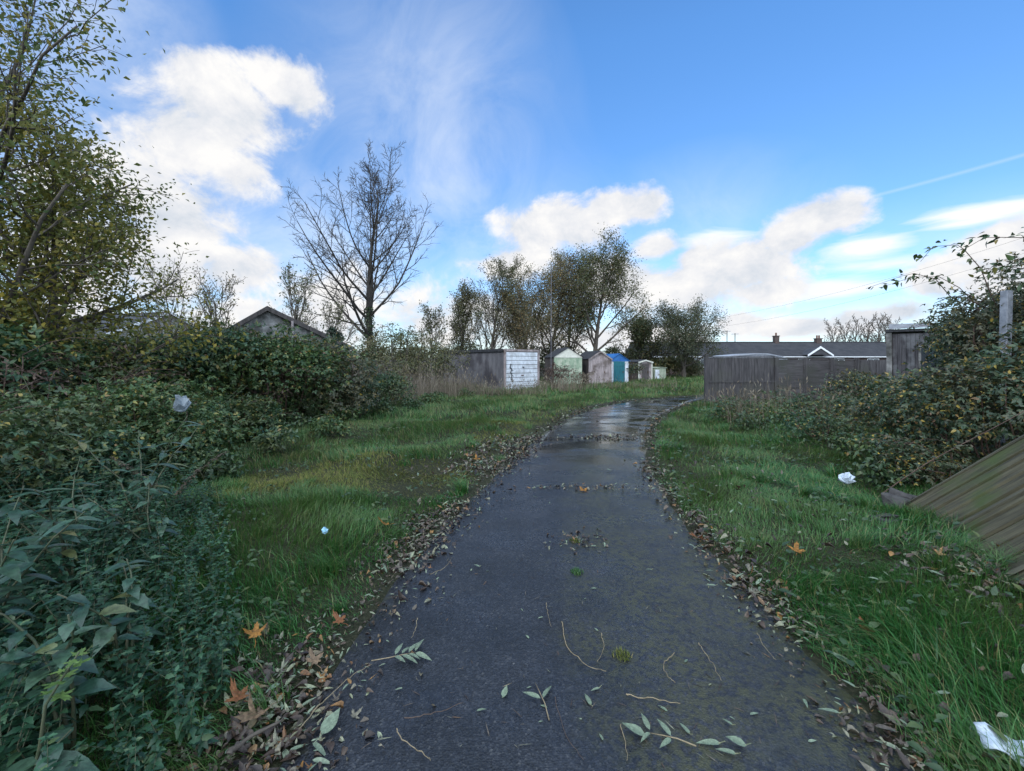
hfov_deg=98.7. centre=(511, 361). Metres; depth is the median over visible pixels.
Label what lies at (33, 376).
dead stalks
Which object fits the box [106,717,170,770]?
nettle plant
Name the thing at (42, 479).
nettle plant
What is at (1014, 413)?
bramble trail
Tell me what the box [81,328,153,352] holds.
olive shrub
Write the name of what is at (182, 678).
nettle plant
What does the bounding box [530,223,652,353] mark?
leafy tree
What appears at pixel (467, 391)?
weed clump
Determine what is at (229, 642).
nettle plant
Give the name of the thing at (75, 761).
nettle plant
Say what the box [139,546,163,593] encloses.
nettle plant
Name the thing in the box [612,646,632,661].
weed tuft
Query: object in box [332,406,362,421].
weed clump
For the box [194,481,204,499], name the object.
nettle plant
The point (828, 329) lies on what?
bare tree
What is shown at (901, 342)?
shack
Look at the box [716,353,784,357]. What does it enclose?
caravan
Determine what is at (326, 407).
bramble bush
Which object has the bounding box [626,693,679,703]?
twig
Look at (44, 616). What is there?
nettle plant
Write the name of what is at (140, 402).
bramble bush
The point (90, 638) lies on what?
nettle plant
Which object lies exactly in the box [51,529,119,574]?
nettle plant
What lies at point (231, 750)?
stick
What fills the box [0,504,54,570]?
nettle plant
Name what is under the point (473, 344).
hedge shrub
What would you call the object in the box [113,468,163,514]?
nettle plant
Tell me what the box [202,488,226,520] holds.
nettle plant
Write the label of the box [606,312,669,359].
leafy tree
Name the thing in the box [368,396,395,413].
weed clump
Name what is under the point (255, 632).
maple leaf
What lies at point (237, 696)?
maple leaf
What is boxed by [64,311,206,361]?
house
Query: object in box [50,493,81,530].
nettle plant
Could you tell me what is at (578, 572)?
weed tuft
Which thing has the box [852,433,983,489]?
bramble bush
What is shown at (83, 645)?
nettle plant
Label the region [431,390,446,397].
weed clump
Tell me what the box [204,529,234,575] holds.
nettle plant
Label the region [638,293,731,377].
round tree
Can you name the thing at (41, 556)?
nettle plant
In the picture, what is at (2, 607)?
nettle plant
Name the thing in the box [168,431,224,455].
weed clump
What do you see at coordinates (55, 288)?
hawthorn tree
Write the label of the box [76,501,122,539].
nettle plant
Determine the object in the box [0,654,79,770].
nettle plant
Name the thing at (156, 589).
nettle plant
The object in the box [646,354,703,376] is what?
hedge shrub
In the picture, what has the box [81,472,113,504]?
nettle plant
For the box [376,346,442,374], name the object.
hedge shrub
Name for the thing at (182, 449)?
weed clump
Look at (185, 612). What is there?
nettle plant
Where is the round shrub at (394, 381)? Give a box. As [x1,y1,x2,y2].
[359,370,417,403]
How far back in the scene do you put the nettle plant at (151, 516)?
3.56 m
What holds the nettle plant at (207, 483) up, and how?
on the ground at (417, 492)
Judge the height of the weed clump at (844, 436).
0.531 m
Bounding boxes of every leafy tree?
[499,262,556,349]
[522,246,608,355]
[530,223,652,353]
[531,243,607,351]
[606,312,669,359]
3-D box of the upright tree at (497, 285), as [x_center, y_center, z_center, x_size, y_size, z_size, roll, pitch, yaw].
[-1.803,-3.609,36.168,5.747,10.527,5.024,0,0,-33]
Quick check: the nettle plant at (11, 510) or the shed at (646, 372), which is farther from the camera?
the shed at (646, 372)
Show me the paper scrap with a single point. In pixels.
(992, 736)
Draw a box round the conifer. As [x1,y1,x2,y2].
[325,326,345,340]
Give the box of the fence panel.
[907,434,1023,583]
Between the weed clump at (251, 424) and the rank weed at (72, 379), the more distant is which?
the weed clump at (251, 424)
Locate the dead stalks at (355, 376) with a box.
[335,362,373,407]
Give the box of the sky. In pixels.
[0,0,1023,362]
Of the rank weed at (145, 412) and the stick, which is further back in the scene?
the rank weed at (145, 412)
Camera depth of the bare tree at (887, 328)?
130.14 m
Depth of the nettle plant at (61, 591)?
2.47 m
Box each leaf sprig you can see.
[371,639,430,663]
[524,683,550,720]
[640,713,695,747]
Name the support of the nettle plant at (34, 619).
on the ground at (417, 492)
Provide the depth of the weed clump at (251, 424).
9.25 m
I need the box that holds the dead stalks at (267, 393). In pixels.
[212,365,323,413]
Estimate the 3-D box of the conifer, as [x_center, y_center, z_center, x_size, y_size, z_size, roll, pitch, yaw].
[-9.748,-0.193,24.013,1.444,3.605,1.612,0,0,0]
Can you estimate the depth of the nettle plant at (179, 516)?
3.82 m
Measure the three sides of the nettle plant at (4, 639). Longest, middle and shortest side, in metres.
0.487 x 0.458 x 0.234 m
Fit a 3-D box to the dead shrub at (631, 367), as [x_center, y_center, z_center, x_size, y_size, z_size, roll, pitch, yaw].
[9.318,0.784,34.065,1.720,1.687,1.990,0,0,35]
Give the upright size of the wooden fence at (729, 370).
1.870 m
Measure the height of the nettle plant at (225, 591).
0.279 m
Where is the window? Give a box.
[919,346,945,368]
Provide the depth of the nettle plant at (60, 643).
1.93 m
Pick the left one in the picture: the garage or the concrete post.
the garage
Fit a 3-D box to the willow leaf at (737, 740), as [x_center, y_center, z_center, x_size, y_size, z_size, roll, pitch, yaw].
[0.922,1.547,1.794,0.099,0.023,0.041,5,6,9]
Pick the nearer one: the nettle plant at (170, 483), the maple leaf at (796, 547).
the maple leaf at (796, 547)
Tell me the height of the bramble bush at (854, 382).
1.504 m
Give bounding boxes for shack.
[886,322,957,384]
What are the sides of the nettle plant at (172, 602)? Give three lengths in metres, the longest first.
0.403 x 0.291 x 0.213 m
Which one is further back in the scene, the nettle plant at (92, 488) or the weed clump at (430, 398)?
the weed clump at (430, 398)
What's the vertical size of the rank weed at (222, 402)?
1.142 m
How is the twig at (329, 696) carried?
on the leaf litter at (277, 743)
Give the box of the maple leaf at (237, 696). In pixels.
[224,679,248,701]
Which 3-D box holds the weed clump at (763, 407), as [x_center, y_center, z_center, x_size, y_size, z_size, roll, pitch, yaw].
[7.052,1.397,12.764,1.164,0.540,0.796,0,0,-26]
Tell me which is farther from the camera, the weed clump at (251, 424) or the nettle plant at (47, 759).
the weed clump at (251, 424)
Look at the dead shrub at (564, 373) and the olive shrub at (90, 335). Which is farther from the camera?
the dead shrub at (564, 373)
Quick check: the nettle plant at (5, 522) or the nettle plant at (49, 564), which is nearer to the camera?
the nettle plant at (49, 564)
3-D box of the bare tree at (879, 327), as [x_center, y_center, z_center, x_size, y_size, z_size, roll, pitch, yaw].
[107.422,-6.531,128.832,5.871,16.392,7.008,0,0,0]
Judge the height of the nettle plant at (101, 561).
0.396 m
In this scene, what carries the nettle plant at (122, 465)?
on the ground at (417, 492)
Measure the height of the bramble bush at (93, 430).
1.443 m
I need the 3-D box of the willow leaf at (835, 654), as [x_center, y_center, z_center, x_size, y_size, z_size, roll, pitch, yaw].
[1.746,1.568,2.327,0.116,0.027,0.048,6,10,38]
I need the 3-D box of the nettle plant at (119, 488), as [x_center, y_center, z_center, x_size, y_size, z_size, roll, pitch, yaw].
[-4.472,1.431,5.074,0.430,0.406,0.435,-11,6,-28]
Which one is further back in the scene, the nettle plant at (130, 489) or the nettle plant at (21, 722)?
the nettle plant at (130, 489)
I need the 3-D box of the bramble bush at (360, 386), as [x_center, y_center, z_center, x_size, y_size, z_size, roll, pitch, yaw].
[-5.244,0.383,12.357,3.664,2.507,3.255,0,0,0]
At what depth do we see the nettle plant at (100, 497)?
4.66 m
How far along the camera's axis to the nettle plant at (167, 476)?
5.71 m
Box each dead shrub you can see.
[540,362,577,386]
[569,371,594,385]
[625,362,644,382]
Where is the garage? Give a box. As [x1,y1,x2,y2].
[443,349,539,389]
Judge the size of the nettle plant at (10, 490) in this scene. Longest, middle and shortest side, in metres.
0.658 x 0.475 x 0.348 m
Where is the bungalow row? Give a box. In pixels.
[627,333,885,374]
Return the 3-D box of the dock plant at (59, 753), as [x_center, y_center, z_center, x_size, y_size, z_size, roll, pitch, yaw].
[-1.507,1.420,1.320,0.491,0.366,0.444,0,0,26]
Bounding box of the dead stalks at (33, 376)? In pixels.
[0,337,118,464]
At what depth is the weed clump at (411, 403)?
14.44 m
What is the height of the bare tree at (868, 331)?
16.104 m
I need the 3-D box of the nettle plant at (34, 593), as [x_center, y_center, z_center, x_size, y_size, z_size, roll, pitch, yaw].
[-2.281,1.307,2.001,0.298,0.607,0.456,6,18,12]
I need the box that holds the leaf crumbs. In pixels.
[306,417,923,770]
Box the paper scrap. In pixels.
[973,722,1023,765]
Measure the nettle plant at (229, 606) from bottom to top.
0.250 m
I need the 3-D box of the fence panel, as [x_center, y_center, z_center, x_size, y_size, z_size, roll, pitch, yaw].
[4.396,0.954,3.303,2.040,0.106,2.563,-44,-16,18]
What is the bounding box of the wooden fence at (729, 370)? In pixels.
[703,355,885,401]
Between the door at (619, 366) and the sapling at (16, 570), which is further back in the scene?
the door at (619, 366)
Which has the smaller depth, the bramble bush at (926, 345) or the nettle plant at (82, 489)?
the nettle plant at (82, 489)
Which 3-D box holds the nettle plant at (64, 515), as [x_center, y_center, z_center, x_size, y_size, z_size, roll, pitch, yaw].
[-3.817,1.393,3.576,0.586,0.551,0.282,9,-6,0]
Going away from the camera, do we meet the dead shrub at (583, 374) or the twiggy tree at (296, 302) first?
the twiggy tree at (296, 302)
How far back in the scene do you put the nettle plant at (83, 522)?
3.27 m
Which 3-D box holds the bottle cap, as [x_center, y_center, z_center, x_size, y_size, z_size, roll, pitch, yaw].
[-1.608,1.447,3.788,0.059,0.065,0.051,0,0,0]
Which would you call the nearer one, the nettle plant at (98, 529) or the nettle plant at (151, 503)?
the nettle plant at (98, 529)
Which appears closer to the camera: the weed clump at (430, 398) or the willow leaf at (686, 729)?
the willow leaf at (686, 729)
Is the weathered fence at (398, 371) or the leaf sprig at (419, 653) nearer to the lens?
the leaf sprig at (419, 653)
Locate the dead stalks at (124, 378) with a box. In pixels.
[40,344,192,435]
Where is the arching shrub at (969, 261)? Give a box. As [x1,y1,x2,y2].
[866,227,1023,445]
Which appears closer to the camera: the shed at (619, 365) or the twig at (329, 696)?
the twig at (329, 696)
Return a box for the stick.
[226,717,283,754]
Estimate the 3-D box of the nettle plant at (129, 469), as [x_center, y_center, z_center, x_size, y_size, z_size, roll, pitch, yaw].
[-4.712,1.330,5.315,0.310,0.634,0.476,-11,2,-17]
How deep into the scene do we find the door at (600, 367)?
31.75 m
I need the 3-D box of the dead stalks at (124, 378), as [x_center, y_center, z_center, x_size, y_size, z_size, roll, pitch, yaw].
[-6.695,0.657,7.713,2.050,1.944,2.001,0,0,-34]
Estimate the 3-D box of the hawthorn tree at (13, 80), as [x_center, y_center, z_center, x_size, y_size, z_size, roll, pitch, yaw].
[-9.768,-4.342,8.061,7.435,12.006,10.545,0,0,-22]
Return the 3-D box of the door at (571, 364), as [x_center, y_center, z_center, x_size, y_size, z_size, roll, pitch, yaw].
[4.080,0.715,31.150,0.892,1.689,0.070,0,0,-8]
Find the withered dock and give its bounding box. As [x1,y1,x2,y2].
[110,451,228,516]
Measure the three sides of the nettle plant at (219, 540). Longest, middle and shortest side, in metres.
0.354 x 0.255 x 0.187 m
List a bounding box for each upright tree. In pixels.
[440,277,485,349]
[464,253,533,349]
[497,281,542,349]
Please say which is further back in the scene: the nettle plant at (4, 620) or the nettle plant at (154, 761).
the nettle plant at (4, 620)
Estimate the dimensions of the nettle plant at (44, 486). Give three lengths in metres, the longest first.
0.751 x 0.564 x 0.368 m
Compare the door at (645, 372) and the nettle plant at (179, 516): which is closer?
the nettle plant at (179, 516)
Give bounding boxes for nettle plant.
[0,450,67,524]
[0,462,20,505]
[0,473,20,502]
[0,477,28,540]
[0,502,63,559]
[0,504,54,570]
[0,515,58,571]
[0,516,37,560]
[0,519,74,618]
[0,534,100,611]
[0,556,28,603]
[0,565,111,662]
[0,580,45,663]
[0,583,66,651]
[0,586,72,691]
[0,618,71,718]
[0,619,33,729]
[0,628,82,706]
[0,630,60,735]
[0,637,42,696]
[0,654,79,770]
[0,657,39,763]
[0,660,29,770]
[0,695,60,769]
[1,499,25,535]
[1,515,55,611]
[1,681,54,762]
[3,507,102,583]
[3,522,28,590]
[3,626,104,754]
[4,695,43,768]
[6,459,57,532]
[6,496,77,534]
[7,450,60,510]
[7,567,76,630]
[9,469,71,543]
[10,548,94,640]
[18,460,62,513]
[23,478,102,574]
[29,588,109,650]
[33,731,62,770]
[34,469,79,519]
[34,579,140,653]
[34,764,52,770]
[37,533,129,605]
[37,627,146,731]
[46,489,122,559]
[47,519,106,588]
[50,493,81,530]
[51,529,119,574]
[53,511,121,578]
[54,466,103,536]
[56,452,111,516]
[58,569,154,668]
[60,547,134,611]
[62,467,109,514]
[66,458,115,497]
[66,755,83,770]
[68,513,107,558]
[69,570,115,629]
[69,631,152,697]
[70,687,154,767]
[75,536,112,583]
[76,483,113,511]
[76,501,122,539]
[80,490,125,532]
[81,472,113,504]
[83,552,138,615]
[84,560,179,607]
[86,492,136,540]
[90,471,121,517]
[94,581,169,656]
[95,440,132,496]
[97,439,148,481]
[97,504,145,565]
[98,584,184,664]
[104,445,134,487]
[104,467,139,499]
[104,475,145,531]
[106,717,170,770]
[107,614,175,706]
[107,646,160,732]
[112,575,173,626]
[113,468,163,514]
[113,492,161,523]
[113,709,169,770]
[117,470,143,511]
[117,488,153,532]
[117,525,152,583]
[123,494,166,550]
[123,517,171,599]
[126,508,164,571]
[128,733,143,770]
[129,447,155,474]
[134,473,164,528]
[134,596,168,644]
[135,448,167,486]
[138,483,171,537]
[139,505,183,537]
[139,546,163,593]
[140,477,163,514]
[141,541,180,575]
[144,620,196,720]
[147,468,174,504]
[148,542,199,590]
[149,467,167,487]
[151,510,189,542]
[151,519,181,553]
[152,450,176,480]
[152,598,207,667]
[158,467,182,483]
[158,472,174,489]
[158,492,180,525]
[160,557,221,627]
[160,575,196,640]
[161,477,198,506]
[161,489,190,521]
[164,534,213,579]
[165,626,214,699]
[166,664,218,756]
[174,511,209,558]
[174,525,203,566]
[175,487,194,514]
[176,490,198,519]
[177,636,231,707]
[178,555,217,599]
[181,461,195,487]
[181,508,210,530]
[181,574,229,616]
[182,457,201,475]
[182,503,227,538]
[184,578,241,625]
[186,476,208,509]
[187,573,223,641]
[191,487,208,517]
[193,472,215,493]
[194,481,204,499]
[196,610,245,660]
[198,483,218,496]
[199,486,216,506]
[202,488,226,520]
[203,612,234,678]
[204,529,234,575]
[205,555,241,590]
[206,518,229,559]
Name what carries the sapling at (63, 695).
on the ground at (417, 492)
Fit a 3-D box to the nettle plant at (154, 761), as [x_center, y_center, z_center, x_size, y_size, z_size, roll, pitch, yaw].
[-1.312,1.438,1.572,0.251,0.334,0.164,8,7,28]
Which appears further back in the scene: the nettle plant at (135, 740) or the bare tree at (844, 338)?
the bare tree at (844, 338)
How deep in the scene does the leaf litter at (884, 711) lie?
2.91 m
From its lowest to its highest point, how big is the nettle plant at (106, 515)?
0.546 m
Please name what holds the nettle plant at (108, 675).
on the ground at (417, 492)
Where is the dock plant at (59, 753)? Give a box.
[3,727,99,770]
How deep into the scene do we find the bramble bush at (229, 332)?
9.65 m
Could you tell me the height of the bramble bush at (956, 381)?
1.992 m
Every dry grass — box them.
[353,363,679,404]
[696,374,879,426]
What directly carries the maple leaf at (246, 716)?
on the leaf litter at (277, 743)
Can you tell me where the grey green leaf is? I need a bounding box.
[314,708,339,742]
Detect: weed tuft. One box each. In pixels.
[570,567,583,574]
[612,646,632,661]
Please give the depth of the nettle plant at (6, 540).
2.69 m
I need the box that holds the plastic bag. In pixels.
[173,395,191,411]
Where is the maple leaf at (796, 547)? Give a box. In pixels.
[787,541,803,553]
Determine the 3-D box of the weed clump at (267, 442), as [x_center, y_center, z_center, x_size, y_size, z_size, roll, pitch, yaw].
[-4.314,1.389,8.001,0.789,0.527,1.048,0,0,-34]
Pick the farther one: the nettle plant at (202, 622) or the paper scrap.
the nettle plant at (202, 622)
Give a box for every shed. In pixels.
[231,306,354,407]
[543,347,583,384]
[580,350,612,383]
[606,353,630,381]
[628,359,652,379]
[652,367,665,378]
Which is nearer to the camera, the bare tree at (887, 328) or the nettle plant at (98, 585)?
the nettle plant at (98, 585)
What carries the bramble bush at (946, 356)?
on the ground at (417, 492)
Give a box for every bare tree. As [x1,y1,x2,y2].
[277,140,441,357]
[823,318,842,341]
[836,317,854,341]
[842,315,868,341]
[858,312,884,341]
[869,313,887,342]
[873,313,891,341]
[883,316,902,337]
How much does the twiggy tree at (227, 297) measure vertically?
6.116 m
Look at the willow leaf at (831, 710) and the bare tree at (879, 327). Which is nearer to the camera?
the willow leaf at (831, 710)
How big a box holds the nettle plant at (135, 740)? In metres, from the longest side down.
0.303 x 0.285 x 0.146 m
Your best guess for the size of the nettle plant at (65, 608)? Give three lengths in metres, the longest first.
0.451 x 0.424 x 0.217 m
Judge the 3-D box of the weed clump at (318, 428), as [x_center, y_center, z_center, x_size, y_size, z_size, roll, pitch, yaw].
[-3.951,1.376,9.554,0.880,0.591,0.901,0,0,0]
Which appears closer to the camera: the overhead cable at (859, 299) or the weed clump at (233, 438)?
the weed clump at (233, 438)
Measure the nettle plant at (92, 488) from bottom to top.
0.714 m
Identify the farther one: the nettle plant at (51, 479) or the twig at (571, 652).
the nettle plant at (51, 479)
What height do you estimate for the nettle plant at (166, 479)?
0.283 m
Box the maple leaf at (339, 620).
[332,610,345,623]
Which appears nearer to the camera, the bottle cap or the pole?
the bottle cap
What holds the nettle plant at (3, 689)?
on the ground at (417, 492)
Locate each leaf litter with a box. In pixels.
[141,396,684,770]
[622,400,1023,770]
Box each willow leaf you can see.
[501,685,507,697]
[585,694,592,705]
[623,723,648,735]
[679,722,692,734]
[697,739,724,744]
[717,748,740,753]
[726,736,750,746]
[819,708,844,713]
[832,652,855,663]
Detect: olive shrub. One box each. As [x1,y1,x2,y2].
[29,312,126,381]
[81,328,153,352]
[191,316,262,398]
[285,338,357,409]
[347,351,407,393]
[358,323,442,391]
[402,340,471,387]
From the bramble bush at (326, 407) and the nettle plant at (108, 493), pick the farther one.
the bramble bush at (326, 407)
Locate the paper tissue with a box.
[838,472,855,483]
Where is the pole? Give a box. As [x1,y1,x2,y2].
[551,264,551,335]
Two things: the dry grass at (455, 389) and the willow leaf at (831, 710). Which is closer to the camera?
the willow leaf at (831, 710)
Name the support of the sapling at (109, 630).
on the ground at (417, 492)
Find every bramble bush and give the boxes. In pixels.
[0,308,106,425]
[0,322,92,439]
[0,328,199,443]
[0,384,156,527]
[0,400,67,521]
[26,334,251,440]
[55,372,253,476]
[102,321,293,417]
[184,392,299,440]
[212,319,364,424]
[249,389,343,420]
[267,333,393,420]
[696,395,787,422]
[757,388,864,417]
[770,401,880,445]
[811,368,898,411]
[824,392,935,428]
[844,375,1022,460]
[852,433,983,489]
[858,346,1023,461]
[907,287,1023,389]
[911,277,1023,409]
[919,250,1023,435]
[928,312,1017,382]
[959,318,1023,435]
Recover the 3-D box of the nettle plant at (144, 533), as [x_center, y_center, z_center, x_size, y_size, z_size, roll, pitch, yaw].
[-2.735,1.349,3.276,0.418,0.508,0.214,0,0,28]
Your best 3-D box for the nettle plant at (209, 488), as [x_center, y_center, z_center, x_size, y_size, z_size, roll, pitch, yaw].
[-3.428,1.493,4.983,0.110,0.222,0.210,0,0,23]
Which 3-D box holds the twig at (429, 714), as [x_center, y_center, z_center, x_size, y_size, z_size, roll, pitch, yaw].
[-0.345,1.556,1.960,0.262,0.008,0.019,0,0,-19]
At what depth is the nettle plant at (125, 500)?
4.03 m
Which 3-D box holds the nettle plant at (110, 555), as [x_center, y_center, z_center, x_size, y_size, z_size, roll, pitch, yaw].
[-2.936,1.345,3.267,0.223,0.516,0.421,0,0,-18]
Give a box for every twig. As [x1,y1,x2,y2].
[299,664,371,728]
[396,728,430,760]
[404,703,460,718]
[555,697,583,759]
[561,621,603,670]
[620,724,627,759]
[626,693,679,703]
[663,652,674,682]
[698,642,720,678]
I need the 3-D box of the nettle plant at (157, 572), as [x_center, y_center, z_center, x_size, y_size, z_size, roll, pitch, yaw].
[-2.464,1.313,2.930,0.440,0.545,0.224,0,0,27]
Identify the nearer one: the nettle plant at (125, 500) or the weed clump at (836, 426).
the nettle plant at (125, 500)
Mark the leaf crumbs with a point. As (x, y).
(662, 707)
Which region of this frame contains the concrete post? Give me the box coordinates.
[997,290,1012,446]
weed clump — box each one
[147,432,213,475]
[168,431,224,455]
[174,447,248,483]
[205,426,253,447]
[242,412,279,440]
[249,422,299,453]
[281,412,327,428]
[306,414,351,438]
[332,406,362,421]
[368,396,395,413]
[401,397,424,408]
[418,393,442,403]
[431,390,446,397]
[457,387,474,396]
[718,395,746,410]
[729,410,774,430]
[742,402,774,413]
[751,404,807,423]
[775,409,831,434]
[786,395,820,412]
[807,417,863,433]
[816,425,877,454]
[831,429,922,462]
[848,448,935,487]
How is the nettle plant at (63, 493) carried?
on the ground at (417, 492)
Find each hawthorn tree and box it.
[0,0,234,338]
[0,89,246,429]
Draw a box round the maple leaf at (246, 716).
[235,689,280,722]
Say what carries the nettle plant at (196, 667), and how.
on the ground at (417, 492)
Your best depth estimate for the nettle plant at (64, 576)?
2.72 m
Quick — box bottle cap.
[321,527,327,533]
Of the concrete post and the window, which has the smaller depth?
the concrete post
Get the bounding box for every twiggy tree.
[131,257,218,338]
[153,260,247,385]
[268,257,321,324]
[309,298,368,348]
[415,299,449,357]
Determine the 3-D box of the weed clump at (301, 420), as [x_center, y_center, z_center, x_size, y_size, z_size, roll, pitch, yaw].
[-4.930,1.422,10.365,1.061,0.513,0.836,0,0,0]
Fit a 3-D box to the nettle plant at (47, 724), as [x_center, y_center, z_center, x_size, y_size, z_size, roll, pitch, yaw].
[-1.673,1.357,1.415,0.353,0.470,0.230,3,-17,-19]
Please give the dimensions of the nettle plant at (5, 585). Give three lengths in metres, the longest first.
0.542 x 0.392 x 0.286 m
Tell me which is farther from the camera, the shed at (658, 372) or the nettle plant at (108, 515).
the shed at (658, 372)
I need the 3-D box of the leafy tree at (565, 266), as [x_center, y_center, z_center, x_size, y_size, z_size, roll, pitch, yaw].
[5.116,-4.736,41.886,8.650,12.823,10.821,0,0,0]
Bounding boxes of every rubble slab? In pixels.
[869,513,905,525]
[881,487,915,507]
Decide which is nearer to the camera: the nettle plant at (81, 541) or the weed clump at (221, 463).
the nettle plant at (81, 541)
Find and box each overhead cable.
[654,253,1023,333]
[657,238,1020,326]
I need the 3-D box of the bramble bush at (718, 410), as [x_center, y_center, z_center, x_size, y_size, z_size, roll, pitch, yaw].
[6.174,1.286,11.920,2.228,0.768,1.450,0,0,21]
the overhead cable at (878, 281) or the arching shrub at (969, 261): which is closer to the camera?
the arching shrub at (969, 261)
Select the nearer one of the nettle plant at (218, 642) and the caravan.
the nettle plant at (218, 642)
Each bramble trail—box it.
[884,411,1023,491]
[1001,403,1023,431]
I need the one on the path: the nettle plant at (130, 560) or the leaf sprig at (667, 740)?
the leaf sprig at (667, 740)
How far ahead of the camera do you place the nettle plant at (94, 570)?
2.81 m
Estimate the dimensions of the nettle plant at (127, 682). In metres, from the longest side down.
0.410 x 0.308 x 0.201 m
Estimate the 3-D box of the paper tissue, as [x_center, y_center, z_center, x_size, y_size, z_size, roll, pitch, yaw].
[4.190,1.452,5.524,0.195,0.154,0.143,0,0,0]
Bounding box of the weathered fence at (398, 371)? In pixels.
[352,357,436,387]
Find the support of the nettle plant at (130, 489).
on the ground at (417, 492)
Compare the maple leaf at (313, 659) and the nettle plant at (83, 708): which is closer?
the nettle plant at (83, 708)
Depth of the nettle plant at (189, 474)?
5.47 m
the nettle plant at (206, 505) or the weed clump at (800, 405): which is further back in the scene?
the weed clump at (800, 405)
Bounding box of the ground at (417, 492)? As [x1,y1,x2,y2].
[5,366,1023,770]
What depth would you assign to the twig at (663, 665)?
2.27 m
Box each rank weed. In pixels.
[0,372,131,466]
[36,353,151,423]
[71,383,188,461]
[122,392,213,434]
[164,384,246,435]
[215,382,289,409]
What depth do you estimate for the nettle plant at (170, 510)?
4.12 m
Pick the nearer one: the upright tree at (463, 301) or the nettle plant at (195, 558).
the nettle plant at (195, 558)
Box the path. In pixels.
[278,387,913,770]
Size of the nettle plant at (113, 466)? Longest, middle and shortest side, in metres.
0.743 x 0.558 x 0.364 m
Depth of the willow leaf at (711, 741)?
1.80 m
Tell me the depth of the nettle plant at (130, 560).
2.97 m
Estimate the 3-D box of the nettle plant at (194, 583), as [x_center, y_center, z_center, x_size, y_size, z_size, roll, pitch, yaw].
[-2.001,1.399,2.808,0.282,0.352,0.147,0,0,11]
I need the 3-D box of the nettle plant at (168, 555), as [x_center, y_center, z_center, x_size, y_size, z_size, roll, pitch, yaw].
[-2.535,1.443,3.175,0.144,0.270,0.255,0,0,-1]
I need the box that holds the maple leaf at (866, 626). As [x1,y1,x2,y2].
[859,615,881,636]
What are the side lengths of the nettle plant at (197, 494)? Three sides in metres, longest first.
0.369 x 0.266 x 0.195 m
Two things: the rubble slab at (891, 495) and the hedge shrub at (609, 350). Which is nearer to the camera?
the rubble slab at (891, 495)
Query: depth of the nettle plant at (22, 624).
1.72 m
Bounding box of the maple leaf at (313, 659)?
[306,648,323,672]
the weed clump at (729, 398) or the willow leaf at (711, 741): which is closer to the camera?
the willow leaf at (711, 741)
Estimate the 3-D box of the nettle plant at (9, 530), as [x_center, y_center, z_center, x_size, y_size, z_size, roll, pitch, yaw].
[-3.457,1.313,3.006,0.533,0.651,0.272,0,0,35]
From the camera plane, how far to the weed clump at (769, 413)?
11.08 m
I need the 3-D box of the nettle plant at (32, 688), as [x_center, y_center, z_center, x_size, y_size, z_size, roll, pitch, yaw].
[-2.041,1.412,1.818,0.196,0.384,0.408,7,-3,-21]
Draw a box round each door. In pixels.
[506,352,536,389]
[563,360,575,383]
[594,361,606,383]
[614,361,624,381]
[642,363,648,379]
[655,370,658,378]
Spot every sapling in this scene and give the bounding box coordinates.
[0,456,102,591]
[0,485,104,633]
[0,609,116,750]
[32,648,90,770]
[40,558,164,672]
[48,416,210,534]
[81,475,177,560]
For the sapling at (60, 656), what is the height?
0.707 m
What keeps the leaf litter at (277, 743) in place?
on the ground at (417, 492)
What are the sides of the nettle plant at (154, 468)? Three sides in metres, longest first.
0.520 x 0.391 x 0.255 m
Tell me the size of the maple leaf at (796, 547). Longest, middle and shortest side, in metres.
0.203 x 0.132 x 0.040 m
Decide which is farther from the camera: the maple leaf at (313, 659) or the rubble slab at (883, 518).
the rubble slab at (883, 518)
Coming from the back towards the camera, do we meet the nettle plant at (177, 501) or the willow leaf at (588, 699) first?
the nettle plant at (177, 501)
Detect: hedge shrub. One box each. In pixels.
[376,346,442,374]
[428,343,495,359]
[524,343,582,376]
[604,346,651,360]
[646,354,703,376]
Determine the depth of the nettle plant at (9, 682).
1.65 m
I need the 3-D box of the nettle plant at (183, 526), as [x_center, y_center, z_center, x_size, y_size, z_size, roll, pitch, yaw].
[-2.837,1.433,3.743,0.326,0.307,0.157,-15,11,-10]
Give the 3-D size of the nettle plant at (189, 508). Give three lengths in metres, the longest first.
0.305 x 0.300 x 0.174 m
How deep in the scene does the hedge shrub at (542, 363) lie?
46.59 m
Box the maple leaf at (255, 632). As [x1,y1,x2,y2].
[243,621,267,647]
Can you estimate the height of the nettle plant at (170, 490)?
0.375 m
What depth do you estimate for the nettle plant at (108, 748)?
1.71 m
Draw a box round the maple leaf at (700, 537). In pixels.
[689,532,708,540]
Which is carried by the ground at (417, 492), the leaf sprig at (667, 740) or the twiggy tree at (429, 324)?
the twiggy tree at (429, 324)
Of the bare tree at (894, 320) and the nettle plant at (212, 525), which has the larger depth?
the bare tree at (894, 320)
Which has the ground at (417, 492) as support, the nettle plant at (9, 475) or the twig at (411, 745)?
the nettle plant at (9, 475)
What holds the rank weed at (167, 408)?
on the ground at (417, 492)
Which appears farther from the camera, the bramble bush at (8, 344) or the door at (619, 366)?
the door at (619, 366)
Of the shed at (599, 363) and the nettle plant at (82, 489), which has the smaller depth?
the nettle plant at (82, 489)
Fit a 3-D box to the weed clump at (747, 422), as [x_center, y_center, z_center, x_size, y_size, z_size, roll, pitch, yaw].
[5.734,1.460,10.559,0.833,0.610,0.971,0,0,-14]

